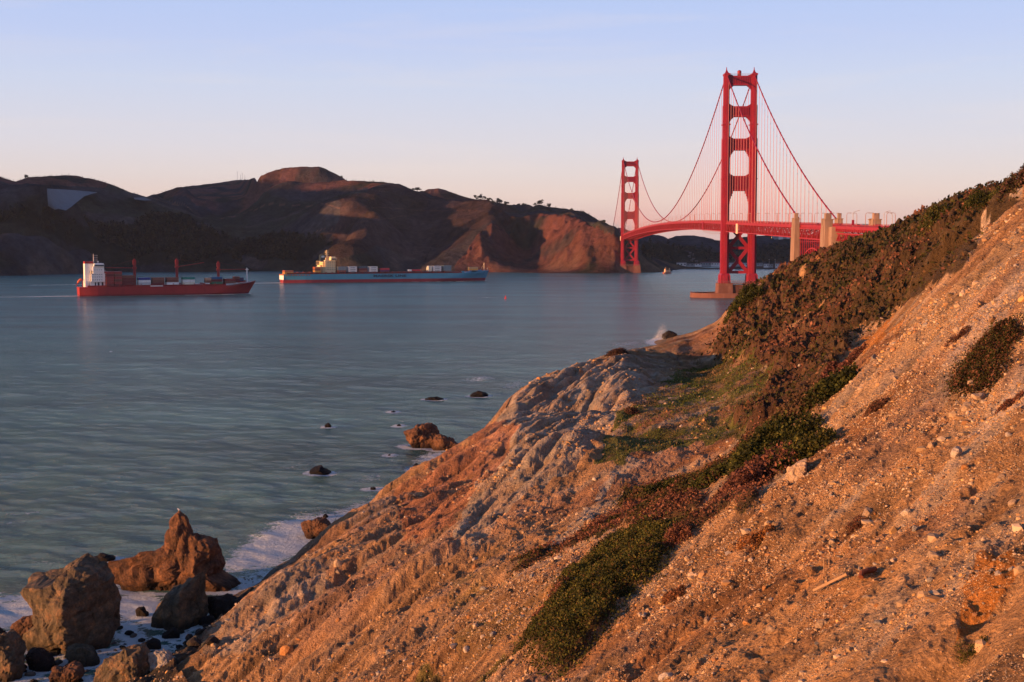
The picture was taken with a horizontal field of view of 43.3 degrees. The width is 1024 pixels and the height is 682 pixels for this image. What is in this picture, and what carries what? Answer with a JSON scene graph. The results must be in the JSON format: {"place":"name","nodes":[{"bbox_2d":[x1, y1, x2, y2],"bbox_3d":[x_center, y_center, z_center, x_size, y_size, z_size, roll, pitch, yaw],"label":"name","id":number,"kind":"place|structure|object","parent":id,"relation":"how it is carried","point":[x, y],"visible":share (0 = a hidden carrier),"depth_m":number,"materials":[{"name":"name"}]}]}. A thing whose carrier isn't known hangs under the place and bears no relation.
{"place":"outdoors","nodes":[
{"label":"outdoors","id":0,"kind":"place"},
{"bbox_2d":[0,267,775,681],"bbox_3d":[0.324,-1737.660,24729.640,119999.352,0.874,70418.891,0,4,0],"label":"water","id":1,"kind":"structure","parent":0,"point":[130,427],"depth_m":454.94,"materials":[{"name":"liquid"}]},
{"bbox_2d":[0,629,25,681],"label":"sea rock","id":2,"kind":"object","parent":1,"relation":"in","point":[12,652],"visible":0.99,"depth_m":148.86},
{"bbox_2d":[10,615,33,639],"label":"sea rock","id":3,"kind":"object","parent":1,"relation":"in","point":[22,625],"visible":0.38,"depth_m":162.40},
{"bbox_2d":[24,671,35,675],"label":"cobble","id":4,"kind":"object","parent":1,"relation":"in","point":[31,673],"visible":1,"depth_m":150.38,"materials":[{"name":"grey stone"}]},
{"bbox_2d":[25,647,54,671],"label":"sea rock","id":5,"kind":"object","parent":1,"relation":"in","point":[39,659],"visible":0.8,"depth_m":152.32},
{"bbox_2d":[50,650,59,655],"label":"cobble","id":6,"kind":"object","parent":1,"relation":"in","point":[55,652],"visible":0.71,"depth_m":158.06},
{"bbox_2d":[54,659,62,664],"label":"cobble","id":7,"kind":"object","parent":1,"relation":"in","point":[58,661],"visible":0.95,"depth_m":154.47,"materials":[{"name":"grey stone"}]},
{"bbox_2d":[49,661,84,681],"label":"sea rock","id":8,"kind":"object","parent":1,"relation":"in","point":[73,671],"visible":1,"depth_m":147.26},
{"bbox_2d":[20,553,121,651],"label":"sea rock","id":9,"kind":"object","parent":1,"relation":"in","point":[77,600],"visible":0.88,"depth_m":158.35,"materials":[{"name":"stone"}]},
{"bbox_2d":[65,643,99,666],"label":"sea rock","id":10,"kind":"object","parent":1,"relation":"in","point":[85,655],"visible":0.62,"depth_m":153.87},
{"bbox_2d":[94,553,115,561],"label":"sea rock","id":11,"kind":"object","parent":1,"relation":"in","point":[104,557],"visible":0.51,"depth_m":205.38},
{"bbox_2d":[93,644,150,681],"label":"sea rock","id":12,"kind":"object","parent":1,"relation":"in","point":[130,662],"visible":0.88,"depth_m":144.73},
{"bbox_2d":[124,630,133,635],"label":"cobble","id":13,"kind":"object","parent":1,"relation":"in","point":[129,632],"visible":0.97,"depth_m":166.39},
{"bbox_2d":[135,606,148,616],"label":"sea rock","id":14,"kind":"object","parent":1,"relation":"in","point":[141,611],"visible":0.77,"depth_m":174.74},
{"bbox_2d":[145,638,160,649],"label":"sea rock","id":15,"kind":"object","parent":1,"relation":"in","point":[153,643],"visible":0.48,"depth_m":160.10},
{"bbox_2d":[148,649,172,670],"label":"sea rock","id":16,"kind":"object","parent":1,"relation":"in","point":[157,658],"visible":0.56,"depth_m":145.47,"materials":[{"name":"grey stone"}]},
{"bbox_2d":[76,254,254,295],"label":"container ship","id":17,"kind":"object","parent":1,"relation":"on","point":[93,283],"visible":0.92,"depth_m":1351.92,"materials":[{"name":"red paint"}]},
{"bbox_2d":[138,282,150,284],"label":"shipping container","id":18,"kind":"object","parent":17,"relation":"on","point":[146,283],"visible":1,"depth_m":1350.23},
{"bbox_2d":[152,282,164,284],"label":"shipping container","id":19,"kind":"object","parent":17,"relation":"on","point":[158,283],"visible":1,"depth_m":1355.28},
{"bbox_2d":[166,282,178,284],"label":"shipping container","id":20,"kind":"object","parent":17,"relation":"on","point":[171,283],"visible":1,"depth_m":1361.43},
{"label":"shipping container","id":21,"kind":"object","parent":17,"relation":"on","visible":0},
{"bbox_2d":[122,280,134,282],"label":"shipping container","id":22,"kind":"object","parent":21,"relation":"on","point":[128,281],"visible":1,"depth_m":1342.32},
{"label":"shipping container","id":23,"kind":"object","parent":22,"relation":"on","visible":0},
{"bbox_2d":[122,275,134,277],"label":"shipping container","id":24,"kind":"object","parent":23,"relation":"on","point":[128,276],"visible":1,"depth_m":1342.00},
{"bbox_2d":[162,627,179,638],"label":"sea rock","id":25,"kind":"object","parent":1,"relation":"in","point":[173,632],"visible":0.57,"depth_m":165.00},
{"bbox_2d":[108,511,240,591],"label":"sea rock","id":26,"kind":"object","parent":1,"relation":"in","point":[183,554],"visible":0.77,"depth_m":187.54,"materials":[{"name":"stone"}]},
{"bbox_2d":[151,572,208,629],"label":"sea rock","id":27,"kind":"object","parent":1,"relation":"in","point":[184,606],"visible":0.87,"depth_m":169.18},
{"bbox_2d":[208,593,243,618],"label":"sea rock","id":28,"kind":"object","parent":1,"relation":"in","point":[223,605],"visible":0.49,"depth_m":173.03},
{"bbox_2d":[301,517,330,538],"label":"sea rock","id":29,"kind":"object","parent":1,"relation":"in","point":[313,529],"visible":0.64,"depth_m":221.24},
{"bbox_2d":[309,465,330,474],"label":"sea rock","id":30,"kind":"object","parent":1,"relation":"in","point":[319,470],"visible":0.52,"depth_m":283.64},
{"bbox_2d":[279,250,488,282],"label":"container ship","id":31,"kind":"object","parent":1,"relation":"on","point":[327,274],"visible":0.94,"depth_m":1868.61,"materials":[{"name":"blue paint"}]},
{"bbox_2d":[403,422,439,447],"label":"sea rock","id":32,"kind":"object","parent":1,"relation":"in","point":[421,435],"visible":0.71,"depth_m":321.24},
{"bbox_2d":[425,396,443,400],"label":"sea rock","id":33,"kind":"object","parent":1,"relation":"in","point":[436,398],"visible":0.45,"depth_m":422.72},
{"bbox_2d":[432,434,457,450],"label":"sea rock","id":34,"kind":"object","parent":1,"relation":"in","point":[441,442],"visible":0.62,"depth_m":317.24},
{"bbox_2d":[470,391,487,396],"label":"sea rock","id":35,"kind":"object","parent":1,"relation":"in","point":[479,394],"visible":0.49,"depth_m":432.94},
{"bbox_2d":[663,268,670,273],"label":"ship","id":36,"kind":"object","parent":1,"relation":"on","point":[666,271],"visible":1,"depth_m":2482.82,"materials":[{"name":"white metal"}]},
{"bbox_2d":[662,330,676,338],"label":"sea rock","id":37,"kind":"object","parent":1,"relation":"in","point":[668,334],"visible":0.73,"depth_m":688.01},
{"bbox_2d":[685,268,769,268],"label":"seawall","id":38,"kind":"object","parent":1,"relation":"in","point":[719,268],"visible":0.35,"depth_m":3016.73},
{"bbox_2d":[613,67,889,297],"bbox_3d":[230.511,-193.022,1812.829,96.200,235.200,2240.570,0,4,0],"label":"suspension bridge","id":39,"kind":"structure","parent":1,"relation":"in","point":[829,232],"depth_m":1287.93,"materials":[{"name":"red metal"}]},
{"bbox_2d":[0,167,852,275],"bbox_3d":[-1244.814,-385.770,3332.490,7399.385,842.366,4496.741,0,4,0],"label":"hills","id":40,"kind":"structure","parent":0,"point":[441,224],"depth_m":2855.24,"materials":[{"name":"soil"}]},
{"bbox_2d":[47,189,96,209],"bbox_3d":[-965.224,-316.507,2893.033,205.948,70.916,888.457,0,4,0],"label":"concrete slope facing","id":41,"kind":"object","parent":40,"relation":"on","point":[62,199],"visible":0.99,"depth_m":2575.19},
{"bbox_2d":[134,197,149,200],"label":"bare cutting","id":42,"kind":"object","parent":40,"relation":"on","point":[142,198],"visible":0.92,"depth_m":3198.03,"materials":[{"name":"concrete"}]},
{"bbox_2d":[0,202,332,264],"bbox_3d":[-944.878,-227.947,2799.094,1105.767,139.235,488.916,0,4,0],"label":"woodland","id":43,"kind":"object","parent":40,"relation":"on","point":[153,222],"visible":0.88,"depth_m":2888.49,"materials":[{"name":"green plant"}]},
{"bbox_2d":[2,172,790,264],"bbox_3d":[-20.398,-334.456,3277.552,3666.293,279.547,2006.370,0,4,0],"label":"brushwood","id":44,"kind":"object","parent":40,"relation":"on","point":[303,207],"visible":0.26,"depth_m":3154.82,"materials":[{"name":"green plant"}]},
{"bbox_2d":[700,262,711,266],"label":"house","id":45,"kind":"structure","parent":40,"relation":"on","point":[706,264],"depth_m":3051.03,"materials":[{"name":"grey glass"}]},
{"bbox_2d":[709,262,719,266],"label":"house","id":46,"kind":"structure","parent":40,"relation":"on","point":[715,264],"depth_m":3047.69,"materials":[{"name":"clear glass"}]},
{"bbox_2d":[641,238,813,261],"bbox_3d":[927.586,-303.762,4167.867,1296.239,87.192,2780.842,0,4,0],"label":"woodland","id":47,"kind":"object","parent":40,"relation":"on","point":[770,246],"visible":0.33,"depth_m":3590.79,"materials":[{"name":"green plant"}]},
{"bbox_2d":[0,0,1023,239],"label":"sky","id":48,"kind":"structure","parent":0,"point":[898,107],"materials":[{"name":"blue"}]},
{"bbox_2d":[126,182,1023,681],"bbox_3d":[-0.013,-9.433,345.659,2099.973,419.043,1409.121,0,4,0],"label":"terrain headland","id":49,"kind":"structure","parent":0,"point":[422,526],"depth_m":114.40,"materials":[{"name":"soil"}]},
{"bbox_2d":[185,634,192,639],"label":"cobble","id":50,"kind":"object","parent":49,"relation":"on","point":[188,636],"visible":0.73,"depth_m":161.91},
{"bbox_2d":[186,635,199,645],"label":"cobble","id":51,"kind":"object","parent":49,"relation":"on","point":[196,637],"visible":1,"depth_m":157.65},
{"bbox_2d":[190,637,201,647],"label":"cobble","id":52,"kind":"object","parent":49,"relation":"on","point":[195,642],"visible":0.89,"depth_m":156.95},
{"bbox_2d":[195,628,202,634],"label":"cobble","id":53,"kind":"object","parent":49,"relation":"on","point":[199,631],"visible":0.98,"depth_m":160.48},
{"bbox_2d":[205,636,219,644],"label":"cobble","id":54,"kind":"object","parent":49,"relation":"on","point":[211,640],"visible":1,"depth_m":146.62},
{"bbox_2d":[280,645,293,655],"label":"stone","id":55,"kind":"object","parent":49,"relation":"on","point":[285,650],"visible":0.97,"depth_m":138.34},
{"bbox_2d":[333,559,342,566],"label":"stone","id":56,"kind":"object","parent":49,"relation":"on","point":[338,563],"visible":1,"depth_m":167.09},
{"bbox_2d":[463,646,468,652],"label":"stone","id":57,"kind":"object","parent":49,"relation":"on","point":[465,649],"visible":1,"depth_m":97.23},
{"bbox_2d":[513,621,533,653],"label":"shrub","id":58,"kind":"object","parent":49,"relation":"on","point":[518,645],"visible":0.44,"depth_m":86.47,"materials":[{"name":"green plant"}]},
{"bbox_2d":[531,575,569,617],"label":"shrub","id":59,"kind":"object","parent":49,"relation":"on","point":[559,583],"visible":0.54,"depth_m":92.26,"materials":[{"name":"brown plant"}]},
{"bbox_2d":[129,188,1023,681],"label":"gravel","id":60,"kind":"structure","parent":49,"relation":"on","point":[931,538],"depth_m":80.91,"materials":[{"name":"gravel"}]},
{"bbox_2d":[506,503,687,681],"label":"shrub","id":61,"kind":"object","parent":49,"relation":"on","point":[640,536],"visible":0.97,"depth_m":84.78,"materials":[{"name":"green plant"}]},
{"bbox_2d":[423,341,777,681],"bbox_3d":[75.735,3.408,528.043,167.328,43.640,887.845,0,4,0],"label":"grass","id":62,"kind":"structure","parent":49,"relation":"on","point":[692,369],"depth_m":238.61,"materials":[{"name":"green plant"}]},
{"bbox_2d":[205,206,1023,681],"bbox_3d":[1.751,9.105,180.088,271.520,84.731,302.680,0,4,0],"label":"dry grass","id":63,"kind":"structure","parent":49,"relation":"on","point":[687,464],"depth_m":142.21,"materials":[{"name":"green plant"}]},
{"bbox_2d":[604,347,630,356],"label":"shrub","id":64,"kind":"object","parent":49,"relation":"on","point":[616,351],"visible":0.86,"depth_m":319.32,"materials":[{"name":"brown plant"}]},
{"bbox_2d":[624,406,640,414],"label":"shrub","id":65,"kind":"object","parent":49,"relation":"on","point":[629,410],"visible":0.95,"depth_m":227.50,"materials":[{"name":"brown plant"}]},
{"bbox_2d":[639,475,677,492],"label":"shrub","id":66,"kind":"object","parent":49,"relation":"on","point":[660,484],"visible":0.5,"depth_m":138.95,"materials":[{"name":"green plant"}]},
{"bbox_2d":[505,409,816,578],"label":"scrub","id":67,"kind":"object","parent":49,"relation":"on","point":[629,506],"visible":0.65,"depth_m":115.42,"materials":[{"name":"brown plant"}]},
{"bbox_2d":[658,672,672,681],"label":"stone","id":68,"kind":"object","parent":49,"relation":"on","point":[662,677],"visible":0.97,"depth_m":61.58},
{"bbox_2d":[662,584,685,604],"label":"shrub","id":69,"kind":"object","parent":49,"relation":"on","point":[673,593],"visible":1,"depth_m":77.79,"materials":[{"name":"brown plant"}]},
{"bbox_2d":[662,521,692,547],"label":"shrub","id":70,"kind":"object","parent":49,"relation":"on","point":[674,531],"visible":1,"depth_m":88.28,"materials":[{"name":"brown plant"}]},
{"bbox_2d":[694,469,719,489],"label":"shrub","id":71,"kind":"object","parent":49,"relation":"on","point":[707,479],"visible":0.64,"depth_m":107.70,"materials":[{"name":"green plant"}]},
{"bbox_2d":[704,616,709,623],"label":"stone","id":72,"kind":"object","parent":49,"relation":"on","point":[706,619],"visible":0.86,"depth_m":70.89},
{"bbox_2d":[685,452,737,491],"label":"shrub","id":73,"kind":"object","parent":49,"relation":"on","point":[721,468],"visible":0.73,"depth_m":108.00,"materials":[{"name":"green plant"}]},
{"bbox_2d":[723,279,764,323],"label":"shrub","id":74,"kind":"object","parent":49,"relation":"on","point":[746,294],"visible":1,"depth_m":352.26,"materials":[{"name":"green plant"}]},
{"bbox_2d":[742,618,749,625],"bbox_3d":[11.749,14.127,64.727,0.412,0.428,0.611,0,0,-3],"label":"stone","id":75,"kind":"object","parent":49,"relation":"on","point":[746,621],"visible":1,"depth_m":64.59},
{"bbox_2d":[733,523,775,552],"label":"shrub","id":76,"kind":"object","parent":49,"relation":"on","point":[756,537],"visible":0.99,"depth_m":78.56,"materials":[{"name":"brown plant"}]},
{"bbox_2d":[713,439,799,498],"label":"shrub","id":77,"kind":"object","parent":49,"relation":"on","point":[746,473],"visible":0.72,"depth_m":93.26,"materials":[{"name":"brown plant"}]},
{"bbox_2d":[765,625,774,633],"bbox_3d":[12.082,13.508,60.233,0.506,0.445,0.330,2,5,25],"label":"stone","id":78,"kind":"object","parent":49,"relation":"on","point":[769,629],"visible":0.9,"depth_m":60.15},
{"bbox_2d":[722,409,825,478],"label":"shrub","id":79,"kind":"object","parent":49,"relation":"on","point":[768,434],"visible":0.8,"depth_m":105.21,"materials":[{"name":"green plant"}]},
{"bbox_2d":[735,372,826,449],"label":"shrub","id":80,"kind":"object","parent":49,"relation":"on","point":[791,406],"visible":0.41,"depth_m":114.97,"materials":[{"name":"brown plant"}]},
{"bbox_2d":[783,458,806,481],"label":"rock","id":81,"kind":"object","parent":49,"relation":"on","point":[796,471],"visible":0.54,"depth_m":87.35,"materials":[{"name":"beige stone"}]},
{"bbox_2d":[762,424,839,475],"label":"shrub","id":82,"kind":"object","parent":49,"relation":"on","point":[814,441],"visible":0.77,"depth_m":93.43,"materials":[{"name":"green plant"}]},
{"bbox_2d":[815,619,826,627],"bbox_3d":[13.846,12.674,57.756,0.621,0.402,0.422,-30,13,-11],"label":"stone","id":83,"kind":"object","parent":49,"relation":"on","point":[820,623],"visible":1,"depth_m":57.65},
{"bbox_2d":[798,361,859,413],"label":"shrub","id":84,"kind":"object","parent":49,"relation":"on","point":[830,386],"visible":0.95,"depth_m":113.17,"materials":[{"name":"green plant"}]},
{"bbox_2d":[812,572,847,591],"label":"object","id":85,"kind":"structure","parent":49,"relation":"on","point":[830,581],"depth_m":61.80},
{"bbox_2d":[818,342,868,379],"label":"shrub","id":86,"kind":"object","parent":49,"relation":"on","point":[849,359],"visible":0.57,"depth_m":146.67,"materials":[{"name":"brown plant"}]},
{"bbox_2d":[843,515,865,534],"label":"shrub","id":87,"kind":"object","parent":49,"relation":"on","point":[854,524],"visible":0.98,"depth_m":73.25,"materials":[{"name":"brown plant"}]},
{"bbox_2d":[699,178,1023,439],"bbox_3d":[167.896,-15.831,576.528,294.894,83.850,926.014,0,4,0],"label":"scrub","id":88,"kind":"object","parent":49,"relation":"on","point":[804,296],"visible":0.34,"depth_m":276.06,"materials":[{"name":"green plant"}]},
{"bbox_2d":[862,595,871,598],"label":"stone","id":89,"kind":"object","parent":49,"relation":"on","point":[866,596],"visible":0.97,"depth_m":57.29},
{"bbox_2d":[858,566,876,578],"bbox_3d":[16.585,10.828,60.368,1.263,0.417,0.336,-4,5,-41],"label":"rusty pipe","id":90,"kind":"object","parent":49,"relation":"on","point":[866,571],"visible":1,"depth_m":60.23,"materials":[{"name":"metal"}]},
{"bbox_2d":[862,507,872,517],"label":"stone","id":91,"kind":"object","parent":49,"relation":"on","point":[867,511],"visible":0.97,"depth_m":73.81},
{"bbox_2d":[863,395,890,418],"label":"shrub","id":92,"kind":"object","parent":49,"relation":"on","point":[875,405],"visible":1,"depth_m":94.21,"materials":[{"name":"brown plant"}]},
{"bbox_2d":[874,620,882,624],"bbox_3d":[14.975,11.486,52.660,0.325,0.193,0.478,-9,0,-21],"label":"stone","id":93,"kind":"object","parent":49,"relation":"on","point":[878,622],"visible":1,"depth_m":52.55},
{"bbox_2d":[900,509,910,515],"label":"stone","id":94,"kind":"object","parent":49,"relation":"on","point":[905,512],"visible":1,"depth_m":69.36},
{"bbox_2d":[912,525,917,531],"bbox_3d":[20.235,9.432,64.772,0.319,0.364,0.473,1,10,19],"label":"stone","id":95,"kind":"object","parent":49,"relation":"on","point":[914,528],"visible":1,"depth_m":64.64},
{"bbox_2d":[927,551,940,558],"bbox_3d":[18.913,9.662,57.905,0.445,0.463,0.660,-11,4,-31],"label":"stone","id":96,"kind":"object","parent":49,"relation":"on","point":[932,554],"visible":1,"depth_m":57.77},
{"bbox_2d":[916,202,954,236],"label":"shrub","id":97,"kind":"object","parent":49,"relation":"on","point":[930,213],"visible":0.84,"depth_m":271.17,"materials":[{"name":"green plant"}]},
{"bbox_2d":[942,325,970,349],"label":"shrub","id":98,"kind":"object","parent":49,"relation":"on","point":[962,331],"visible":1,"depth_m":95.90,"materials":[{"name":"brown plant"}]},
{"bbox_2d":[950,446,962,457],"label":"stone","id":99,"kind":"object","parent":49,"relation":"on","point":[956,451],"visible":1,"depth_m":73.46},
{"bbox_2d":[961,401,971,411],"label":"stone","id":100,"kind":"object","parent":49,"relation":"on","point":[966,405],"visible":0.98,"depth_m":81.53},
{"bbox_2d":[954,635,987,666],"bbox_3d":[15.952,10.698,44.858,1.091,1.119,0.981,0,4,0],"label":"shrub","id":101,"kind":"object","parent":49,"relation":"on","point":[965,653],"visible":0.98,"depth_m":44.78,"materials":[{"name":"green plant"}]},
{"bbox_2d":[971,393,985,400],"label":"stone","id":102,"kind":"object","parent":49,"relation":"on","point":[978,396],"visible":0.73,"depth_m":82.07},
{"bbox_2d":[956,185,1001,215],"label":"shrub","id":103,"kind":"object","parent":49,"relation":"on","point":[979,196],"visible":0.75,"depth_m":259.47,"materials":[{"name":"green plant"}]},
{"bbox_2d":[975,540,984,546],"bbox_3d":[20.212,8.789,55.764,0.381,0.372,0.388,10,3,-1],"label":"stone","id":104,"kind":"object","parent":49,"relation":"on","point":[978,543],"visible":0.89,"depth_m":55.67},
{"bbox_2d":[941,306,1023,400],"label":"shrub","id":105,"kind":"object","parent":49,"relation":"on","point":[983,368],"visible":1,"depth_m":87.53,"materials":[{"name":"green plant"}]},
{"bbox_2d":[996,474,1005,480],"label":"stone","id":106,"kind":"object","parent":49,"relation":"on","point":[1000,477],"visible":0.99,"depth_m":66.99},
{"bbox_2d":[988,163,1023,202],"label":"shrub","id":107,"kind":"object","parent":49,"relation":"on","point":[1015,180],"visible":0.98,"depth_m":141.71,"materials":[{"name":"green plant"}]},
{"bbox_2d":[994,390,1023,414],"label":"shrub","id":108,"kind":"object","parent":49,"relation":"on","point":[1007,402],"visible":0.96,"depth_m":77.28,"materials":[{"name":"brown plant"}]},
{"bbox_2d":[1008,499,1016,507],"bbox_3d":[23.935,7.763,61.577,0.658,0.461,0.443,13,-9,-36],"label":"stone","id":109,"kind":"object","parent":49,"relation":"on","point":[1012,502],"visible":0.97,"depth_m":61.38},
{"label":"shipping container","id":110,"kind":"object","parent":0,"visible":0},
{"bbox_2d":[152,277,164,279],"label":"shipping container","id":111,"kind":"object","parent":110,"relation":"on","point":[158,278],"visible":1,"depth_m":1354.95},
{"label":"shipping container","id":112,"kind":"object","parent":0,"visible":0},
{"bbox_2d":[166,277,178,279],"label":"shipping container","id":113,"kind":"object","parent":112,"relation":"on","point":[172,278],"visible":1,"depth_m":1361.09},
{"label":"shipping container","id":114,"kind":"object","parent":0,"visible":0},
{"bbox_2d":[182,277,194,279],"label":"shipping container","id":115,"kind":"object","parent":114,"relation":"on","point":[186,278],"visible":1,"depth_m":1367.73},
{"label":"shipping container","id":116,"kind":"object","parent":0,"visible":0},
{"bbox_2d":[211,279,222,281],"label":"shipping container","id":117,"kind":"object","parent":116,"relation":"on","point":[216,280],"visible":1,"depth_m":1381.03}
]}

